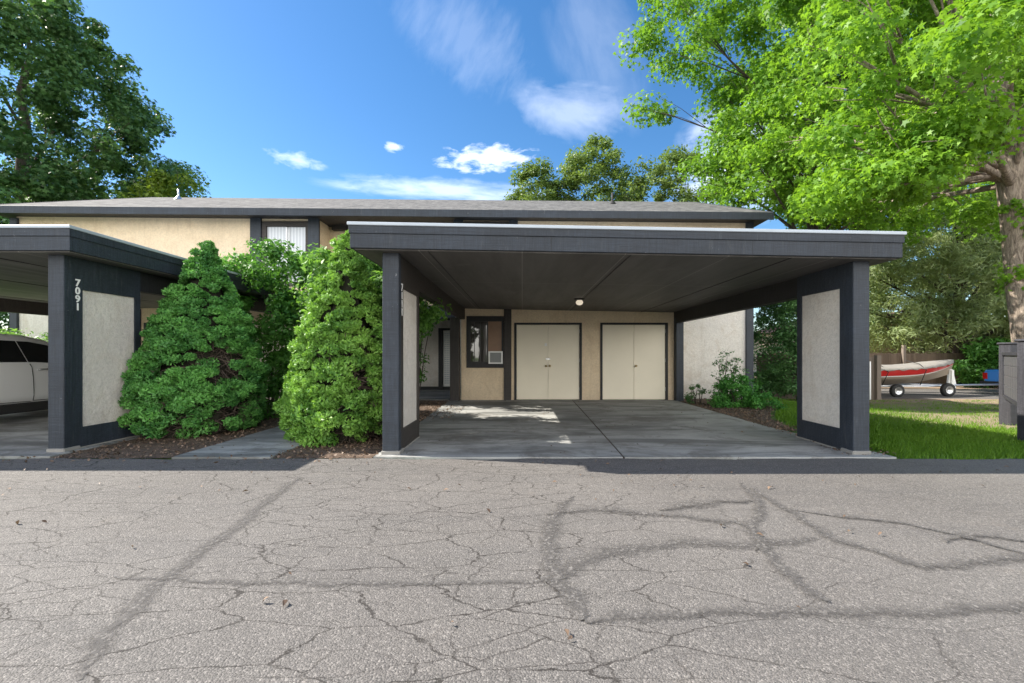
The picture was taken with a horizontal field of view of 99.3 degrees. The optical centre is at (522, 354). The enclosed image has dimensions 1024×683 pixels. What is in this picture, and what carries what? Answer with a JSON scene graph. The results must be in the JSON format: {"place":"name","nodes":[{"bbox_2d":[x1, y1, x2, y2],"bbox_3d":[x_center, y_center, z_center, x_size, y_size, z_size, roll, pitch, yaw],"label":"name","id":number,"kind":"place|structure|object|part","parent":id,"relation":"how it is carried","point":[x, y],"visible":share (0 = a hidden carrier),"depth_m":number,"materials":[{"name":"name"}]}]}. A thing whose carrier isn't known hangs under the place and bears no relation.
{"place":"outdoors","nodes":[
{"label":"outdoors","id":0,"kind":"place"},
{"bbox_2d":[0,400,274,458],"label":"carport slab","id":1,"kind":"structure","parent":0,"point":[25,434],"depth_m":6.35,"materials":[{"name":"grey concrete"}]},
{"bbox_2d":[0,334,47,414],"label":"parked car","id":2,"kind":"object","parent":1,"relation":"on","point":[23,373],"visible":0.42,"depth_m":7.88,"materials":[{"name":"white paint"}]},
{"bbox_3d":[-9.113,-0.065,7.432,0.152,0.400,1.036,0,0,0],"label":"side window","id":3,"kind":"part","parent":2,"relation":"part of","materials":[{"name":"black glass"}]},
{"bbox_3d":[-9.120,-0.021,8.505,0.167,0.455,1.225,0,0,0],"label":"side window","id":4,"kind":"part","parent":2,"relation":"part of","materials":[{"name":"black glass"}]},
{"bbox_3d":[-8.993,0.512,8.550,0.087,0.696,1.152,0,0,0],"label":"front door","id":5,"kind":"part","parent":2,"relation":"part of","materials":[{"name":"white metal"}]},
{"bbox_2d":[0,225,308,451],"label":"carport","id":6,"kind":"object","parent":1,"relation":"on","point":[89,294],"visible":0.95,"depth_m":5.81,"materials":[{"name":"wood"}]},
{"bbox_2d":[172,426,303,458],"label":"path","id":7,"kind":"structure","parent":0,"point":[260,446],"depth_m":5.62,"materials":[{"name":"grey concrete"}]},
{"bbox_2d":[373,400,622,459],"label":"carport slab","id":8,"kind":"structure","parent":0,"point":[488,432],"depth_m":6.67,"materials":[{"name":"grey concrete"}]},
{"bbox_2d":[0,0,1004,335],"label":"sky","id":9,"kind":"structure","parent":0,"point":[300,99],"materials":[{"name":"blue"}]},
{"bbox_2d":[0,458,1023,682],"bbox_3d":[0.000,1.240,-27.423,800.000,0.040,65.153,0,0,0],"label":"road","id":10,"kind":"structure","parent":0,"point":[66,595],"depth_m":2.45,"materials":[{"name":"grey asphalt"}]},
{"bbox_2d":[77,477,300,679],"bbox_3d":[-2.018,1.216,2.956,0.297,0.001,2.756,0,0,-10],"label":"patched crack","id":11,"kind":"object","parent":10,"relation":"on","point":[100,638],"visible":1,"depth_m":2.18,"materials":[{"name":"asphalt"}]},
{"bbox_2d":[113,575,563,585],"bbox_3d":[-1.004,1.215,2.336,2.498,0.001,0.197,0,0,0],"label":"patched crack","id":12,"kind":"object","parent":10,"relation":"on","point":[333,583],"visible":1,"depth_m":2.33,"materials":[{"name":"asphalt"}]},
{"bbox_2d":[543,496,587,619],"bbox_3d":[0.229,1.212,2.875,0.377,0.001,1.791,0,0,4],"label":"patched crack","id":13,"kind":"object","parent":10,"relation":"on","point":[556,572],"visible":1,"depth_m":2.48,"materials":[{"name":"asphalt"}]},
{"bbox_2d":[546,507,754,526],"bbox_3d":[0.936,1.210,3.325,1.520,0.001,0.345,0,0,10],"label":"patched crack","id":14,"kind":"object","parent":10,"relation":"on","point":[660,513],"visible":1,"depth_m":3.32,"materials":[{"name":"asphalt"}]},
{"bbox_2d":[562,536,815,577],"bbox_3d":[1.028,1.214,2.748,1.869,0.001,0.423,0,0,-13],"label":"patched crack","id":15,"kind":"object","parent":10,"relation":"on","point":[589,558],"visible":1,"depth_m":2.75,"materials":[{"name":"asphalt"}]},
{"bbox_2d":[658,498,750,508],"bbox_3d":[1.476,1.204,3.550,0.877,0.001,0.329,0,0,-18],"label":"patched crack","id":16,"kind":"object","parent":10,"relation":"on","point":[710,501],"visible":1,"depth_m":3.55,"materials":[{"name":"asphalt"}]},
{"bbox_2d":[738,482,829,600],"bbox_3d":[1.709,1.209,3.163,0.336,0.001,2.109,0,0,19],"label":"patched crack","id":17,"kind":"object","parent":10,"relation":"on","point":[763,544],"visible":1,"depth_m":2.74,"materials":[{"name":"asphalt"}]},
{"bbox_2d":[585,601,1023,621],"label":"patched crack","id":18,"kind":"object","parent":10,"relation":"on","point":[874,610],"visible":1,"depth_m":2.05,"materials":[{"name":"asphalt"}]},
{"bbox_2d":[752,486,1023,567],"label":"patched crack","id":19,"kind":"object","parent":10,"relation":"on","point":[967,561],"visible":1,"depth_m":2.60,"materials":[{"name":"asphalt"}]},
{"bbox_2d":[785,507,1021,551],"bbox_3d":[2.646,1.206,3.131,1.292,0.001,0.281,0,0,39],"label":"patched crack","id":20,"kind":"object","parent":10,"relation":"on","point":[852,516],"visible":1,"depth_m":3.14,"materials":[{"name":"asphalt"}]},
{"bbox_2d":[943,531,1023,540],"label":"patched crack","id":21,"kind":"object","parent":10,"relation":"on","point":[966,535],"visible":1,"depth_m":2.88,"materials":[{"name":"asphalt"}]},
{"bbox_2d":[70,372,1022,459],"bbox_3d":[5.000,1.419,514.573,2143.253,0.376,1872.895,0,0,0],"label":"lawn ground","id":22,"kind":"structure","parent":0,"point":[989,420],"depth_m":9.58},
{"bbox_2d":[0,216,8,333],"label":"tree","id":23,"kind":"object","parent":22,"relation":"on","point":[3,318],"visible":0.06,"depth_m":15.96,"materials":[{"name":"green plant"}]},
{"bbox_2d":[0,327,47,341],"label":"hedge","id":24,"kind":"object","parent":22,"relation":"on","point":[20,333],"visible":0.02,"depth_m":11.08,"materials":[{"name":"green plant"}]},
{"bbox_2d":[0,0,210,325],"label":"maple tree","id":25,"kind":"object","parent":22,"relation":"on","point":[68,56],"visible":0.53,"depth_m":23.36,"materials":[{"name":"green plant"}]},
{"bbox_2d":[111,168,211,198],"bbox_3d":[-19.561,-4.109,23.774,4.739,11.958,5.215,0,0,29],"label":"tree","id":26,"kind":"object","parent":22,"relation":"on","point":[163,183],"visible":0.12,"depth_m":23.12,"materials":[{"name":"green plant"}]},
{"bbox_2d":[50,411,280,457],"bbox_3d":[-4.835,1.220,8.570,1.530,0.001,6.860,0,0,0],"label":"mulch bed","id":27,"kind":"object","parent":22,"relation":"on","point":[157,447],"visible":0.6,"depth_m":5.79,"materials":[{"name":"brown soil"}]},
{"bbox_2d":[116,240,271,438],"bbox_3d":[-5.237,-0.254,6.941,2.152,3.148,2.095,0,0,0],"label":"cone evergreen","id":28,"kind":"object","parent":27,"relation":"on","point":[195,375],"visible":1,"depth_m":6.43,"materials":[{"name":"green plant"}]},
{"bbox_2d":[220,237,317,419],"bbox_3d":[-5.209,-0.543,8.843,2.967,3.748,2.596,0,0,0],"label":"tall shrub","id":29,"kind":"object","parent":27,"relation":"on","point":[284,308],"visible":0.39,"depth_m":8.38,"materials":[{"name":"green plant"}]},
{"bbox_2d":[7,395,895,462],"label":"mulch chips","id":30,"kind":"object","parent":27,"relation":"on","point":[436,409],"visible":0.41,"depth_m":6.12,"materials":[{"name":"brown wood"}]},
{"bbox_2d":[273,400,447,457],"bbox_3d":[-2.370,1.220,8.370,1.180,0.001,6.460,0,0,0],"label":"mulch bed","id":31,"kind":"object","parent":22,"relation":"on","point":[352,452],"visible":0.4,"depth_m":5.60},
{"bbox_2d":[272,230,381,447],"bbox_3d":[-2.673,-0.262,6.340,1.832,3.163,1.882,0,0,0],"label":"cone evergreen","id":32,"kind":"object","parent":31,"relation":"on","point":[332,386],"visible":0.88,"depth_m":5.91,"materials":[{"name":"green plant"}]},
{"bbox_2d":[291,235,452,343],"bbox_3d":[-2.664,-0.409,7.958,2.560,3.467,2.556,0,0,23],"label":"tall shrub","id":33,"kind":"object","parent":31,"relation":"on","point":[318,262],"visible":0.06,"depth_m":7.29,"materials":[{"name":"green plant"}]},
{"bbox_2d":[419,300,439,395],"bbox_3d":[-2.731,-0.607,10.700,1.786,3.860,1.899,0,0,0],"label":"tall shrub","id":34,"kind":"object","parent":31,"relation":"on","point":[421,375],"visible":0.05,"depth_m":10.74,"materials":[{"name":"green plant"}]},
{"bbox_2d":[0,189,773,399],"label":"condo building","id":35,"kind":"structure","parent":22,"relation":"on","point":[579,355],"depth_m":11.80,"materials":[{"name":"beige paint"}]},
{"bbox_2d":[264,325,294,398],"bbox_3d":[-6.489,0.198,11.677,0.837,2.000,0.037,0,0,0],"label":"storage door","id":36,"kind":"structure","parent":35,"relation":"in","point":[284,325],"depth_m":11.66,"materials":[{"name":"paint"}]},
{"bbox_2d":[262,221,307,285],"bbox_3d":[-6.580,-2.800,12.133,1.280,1.800,0.135,0,0,0],"label":"window","id":37,"kind":"structure","parent":35,"relation":"in","point":[296,232],"depth_m":12.12,"materials":[{"name":"brown paint"}]},
{"bbox_2d":[443,331,449,385],"bbox_3d":[-2.320,0.127,14.832,0.750,1.903,0.055,0,0,0],"label":"sidelight window","id":38,"kind":"structure","parent":35,"relation":"in","point":[446,334],"depth_m":14.82,"materials":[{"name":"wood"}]},
{"bbox_2d":[466,316,503,367],"bbox_3d":[-0.993,-0.340,11.660,0.995,1.380,0.100,0,0,0],"label":"window","id":39,"kind":"structure","parent":35,"relation":"in","point":[484,334],"depth_m":11.65,"materials":[{"name":"glass"}]},
{"bbox_2d":[463,221,508,223],"bbox_3d":[-0.990,-2.800,12.133,1.300,1.800,0.135,0,0,0],"label":"window","id":40,"kind":"structure","parent":35,"relation":"in","point":[466,222],"depth_m":12.06,"materials":[{"name":"brown paint"}]},
{"bbox_2d":[489,351,502,363],"bbox_3d":[-0.705,0.075,11.580,0.370,0.330,0.160,0,0,0],"label":"air conditioner","id":41,"kind":"object","parent":35,"relation":"attached to","point":[495,357],"visible":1,"depth_m":11.51,"materials":[{"name":"white plastic"}]},
{"bbox_2d":[516,325,547,398],"bbox_3d":[0.264,0.198,11.636,0.847,2.000,0.117,0,0,0],"label":"storage door","id":42,"kind":"structure","parent":35,"relation":"in","point":[532,352],"depth_m":11.66,"materials":[{"name":"beige paint"}]},
{"bbox_2d":[545,325,579,398],"bbox_3d":[1.070,0.198,11.636,0.940,2.000,0.117,0,0,0],"label":"storage door","id":43,"kind":"structure","parent":35,"relation":"in","point":[563,358],"depth_m":11.66,"materials":[{"name":"beige paint"}]},
{"bbox_2d":[603,325,633,398],"bbox_3d":[2.568,0.198,11.677,0.837,2.000,0.037,0,0,0],"label":"storage door","id":44,"kind":"structure","parent":35,"relation":"in","point":[618,340],"depth_m":11.66,"materials":[{"name":"beige paint"}]},
{"bbox_2d":[634,325,665,398],"bbox_3d":[3.417,0.198,11.636,0.847,2.000,0.117,0,0,0],"label":"storage door","id":45,"kind":"structure","parent":35,"relation":"in","point":[649,340],"depth_m":11.66,"materials":[{"name":"beige paint"}]},
{"bbox_2d":[419,390,449,399],"bbox_3d":[-3.785,1.260,13.180,3.630,0.140,3.140,0,0,0],"label":"porch","id":46,"kind":"object","parent":22,"relation":"on","point":[435,394],"visible":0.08,"depth_m":12.70,"materials":[{"name":"grey concrete"}]},
{"bbox_2d":[503,156,566,200],"bbox_3d":[1.396,-7.415,38.344,7.989,19.070,7.546,0,0,-21],"label":"distant tree","id":47,"kind":"object","parent":22,"relation":"on","point":[532,171],"visible":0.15,"depth_m":36.95,"materials":[{"name":"green plant"}]},
{"bbox_2d":[572,400,623,457],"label":"joint dirt","id":48,"kind":"structure","parent":22,"relation":"on","point":[600,431],"depth_m":6.74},
{"bbox_2d":[545,132,660,201],"bbox_3d":[5.681,-8.406,37.822,11.024,21.052,9.917,0,0,0],"label":"distant tree","id":49,"kind":"object","parent":22,"relation":"on","point":[578,174],"visible":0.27,"depth_m":36.27,"materials":[{"name":"green plant"}]},
{"bbox_2d":[613,144,721,203],"bbox_3d":[13.204,-8.041,38.047,11.544,20.323,12.680,0,0,0],"label":"distant tree","id":50,"kind":"object","parent":22,"relation":"on","point":[668,182],"visible":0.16,"depth_m":36.91,"materials":[{"name":"green plant"}]},
{"bbox_2d":[680,399,796,430],"bbox_3d":[5.340,1.220,9.525,2.520,0.001,5.050,0,0,0],"label":"mulch bed","id":51,"kind":"object","parent":22,"relation":"on","point":[758,417],"visible":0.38,"depth_m":9.03,"materials":[{"name":"brown soil"}]},
{"bbox_2d":[684,384,706,403],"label":"shrub","id":52,"kind":"object","parent":51,"relation":"on","point":[688,398],"visible":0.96,"depth_m":10.89,"materials":[{"name":"green plant"}]},
{"bbox_2d":[711,348,748,402],"bbox_3d":[5.019,0.600,10.666,0.790,1.509,0.866,0,0,0],"label":"shrub","id":53,"kind":"object","parent":51,"relation":"on","point":[735,369],"visible":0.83,"depth_m":10.54,"materials":[{"name":"green plant"}]},
{"bbox_2d":[706,373,765,409],"bbox_3d":[5.015,0.895,10.220,1.292,0.938,1.160,0,0,19],"label":"shrub","id":54,"kind":"object","parent":51,"relation":"on","point":[724,397],"visible":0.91,"depth_m":10.00,"materials":[{"name":"green plant"}]},
{"bbox_2d":[738,390,790,409],"bbox_3d":[5.483,1.088,9.968,0.867,0.552,0.998,0,0,-18],"label":"shrub","id":55,"kind":"object","parent":51,"relation":"on","point":[775,402],"visible":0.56,"depth_m":9.82,"materials":[{"name":"green plant"}]},
{"bbox_2d":[754,300,874,400],"bbox_3d":[9.326,-1.044,14.478,4.137,5.341,3.926,0,0,21],"label":"hedge","id":56,"kind":"object","parent":22,"relation":"on","point":[785,334],"visible":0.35,"depth_m":14.41,"materials":[{"name":"green plant"}]},
{"bbox_2d":[613,0,1023,230],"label":"sweetgum tree","id":57,"kind":"object","parent":22,"relation":"on","point":[742,81],"visible":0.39,"depth_m":19.00,"materials":[{"name":"green plant"}]},
{"bbox_2d":[712,0,1023,341],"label":"sweetgum tree","id":58,"kind":"object","parent":22,"relation":"on","point":[928,150],"visible":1,"depth_m":9.99,"materials":[{"name":"green plant"}]},
{"bbox_2d":[754,312,998,371],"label":"distant house","id":59,"kind":"structure","parent":22,"relation":"on","point":[898,351],"depth_m":31.00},
{"bbox_2d":[997,339,1023,441],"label":"mailbox stand","id":60,"kind":"object","parent":22,"relation":"on","point":[1011,383],"visible":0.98,"depth_m":7.14,"materials":[{"name":"grey paint"}]},
{"bbox_2d":[573,400,895,459],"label":"carport slab","id":61,"kind":"structure","parent":0,"point":[667,431],"depth_m":6.51,"materials":[{"name":"grey concrete"}]},
{"bbox_2d":[1,400,1008,639],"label":"fallen leaves","id":62,"kind":"object","parent":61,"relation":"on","point":[566,630],"visible":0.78,"depth_m":3.89,"materials":[{"name":"brown plant"}]},
{"bbox_2d":[347,221,906,454],"bbox_3d":[1.220,-0.118,8.463,6.532,2.875,6.786,0,0,0],"label":"carport","id":63,"kind":"object","parent":61,"relation":"on","point":[687,274],"visible":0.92,"depth_m":5.58,"materials":[{"name":"wood"}]},
{"bbox_2d":[574,298,584,304],"bbox_3d":[1.210,-1.117,9.200,0.230,0.142,0.230,0,0,0],"label":"ceiling light","id":64,"kind":"object","parent":63,"relation":"attached to","point":[579,301],"visible":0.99,"depth_m":9.14,"materials":[{"name":"beige glass"}]},
{"bbox_2d":[794,398,998,403],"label":"dirt verge","id":65,"kind":"structure","parent":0,"point":[945,401],"depth_m":14.87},
{"bbox_2d":[756,354,880,399],"bbox_3d":[10.536,0.829,15.508,4.278,1.739,0.212,0,0,1],"label":"wood fence","id":66,"kind":"object","parent":65,"relation":"on","point":[875,377],"visible":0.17,"depth_m":15.47,"materials":[{"name":"wood"}]},
{"bbox_2d":[767,397,1023,459],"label":"grass","id":67,"kind":"structure","parent":65,"relation":"on","point":[964,443],"depth_m":6.52,"materials":[{"name":"green plant"}]},
{"bbox_2d":[881,386,997,388],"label":"dirt verge","id":68,"kind":"structure","parent":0,"point":[960,387],"depth_m":20.53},
{"bbox_2d":[773,345,997,383],"bbox_3d":[24.499,0.602,22.262,23.008,2.200,0.207,0,0,1],"label":"wood fence","id":69,"kind":"object","parent":68,"relation":"on","point":[902,357],"visible":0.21,"depth_m":22.38,"materials":[{"name":"wood"}]},
{"bbox_2d":[767,0,1023,232],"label":"sweetgum tree","id":70,"kind":"object","parent":68,"relation":"on","point":[779,50],"visible":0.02,"depth_m":19.13,"materials":[{"name":"green plant"}]},
{"bbox_2d":[869,192,1010,353],"bbox_3d":[23.463,-3.370,24.802,13.942,11.100,13.238,0,0,0],"label":"elm tree","id":71,"kind":"object","parent":68,"relation":"on","point":[919,319],"visible":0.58,"depth_m":22.78,"materials":[{"name":"green plant"}]},
{"bbox_2d":[912,181,1005,351],"bbox_3d":[32.370,-5.080,26.527,12.592,14.521,12.785,0,0,0],"label":"elm tree","id":72,"kind":"object","parent":68,"relation":"on","point":[952,296],"depth_m":28.42,"materials":[{"name":"green plant"}]},
{"bbox_2d":[952,335,1010,387],"bbox_3d":[23.050,0.367,21.264,3.525,2.654,3.526,0,0,40],"label":"hedge","id":73,"kind":"object","parent":68,"relation":"on","point":[982,356],"visible":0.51,"depth_m":21.00,"materials":[{"name":"green plant"}]},
{"bbox_2d":[881,389,998,398],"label":"side lane","id":74,"kind":"structure","parent":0,"point":[958,394],"depth_m":17.38,"materials":[{"name":"grey asphalt"}]},
{"bbox_2d":[881,369,998,396],"bbox_3d":[15.750,1.091,17.200,6.702,1.019,1.930,0,0,0],"label":"trailer","id":75,"kind":"object","parent":74,"relation":"on","point":[948,388],"visible":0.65,"depth_m":16.56,"materials":[{"name":"metal"}]},
{"bbox_2d":[881,360,953,385],"bbox_3d":[14.621,0.691,17.186,4.843,0.996,2.002,0,0,0],"label":"motor boat","id":76,"kind":"object","parent":75,"relation":"on","point":[912,372],"visible":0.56,"depth_m":16.63,"materials":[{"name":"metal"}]},
{"bbox_2d":[980,369,998,389],"bbox_3d":[21.495,0.852,17.300,4.850,1.600,1.757,0,0,0],"label":"pickup truck","id":77,"kind":"object","parent":74,"relation":"on","point":[990,376],"visible":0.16,"depth_m":17.81,"materials":[{"name":"blue paint"}]}
]}

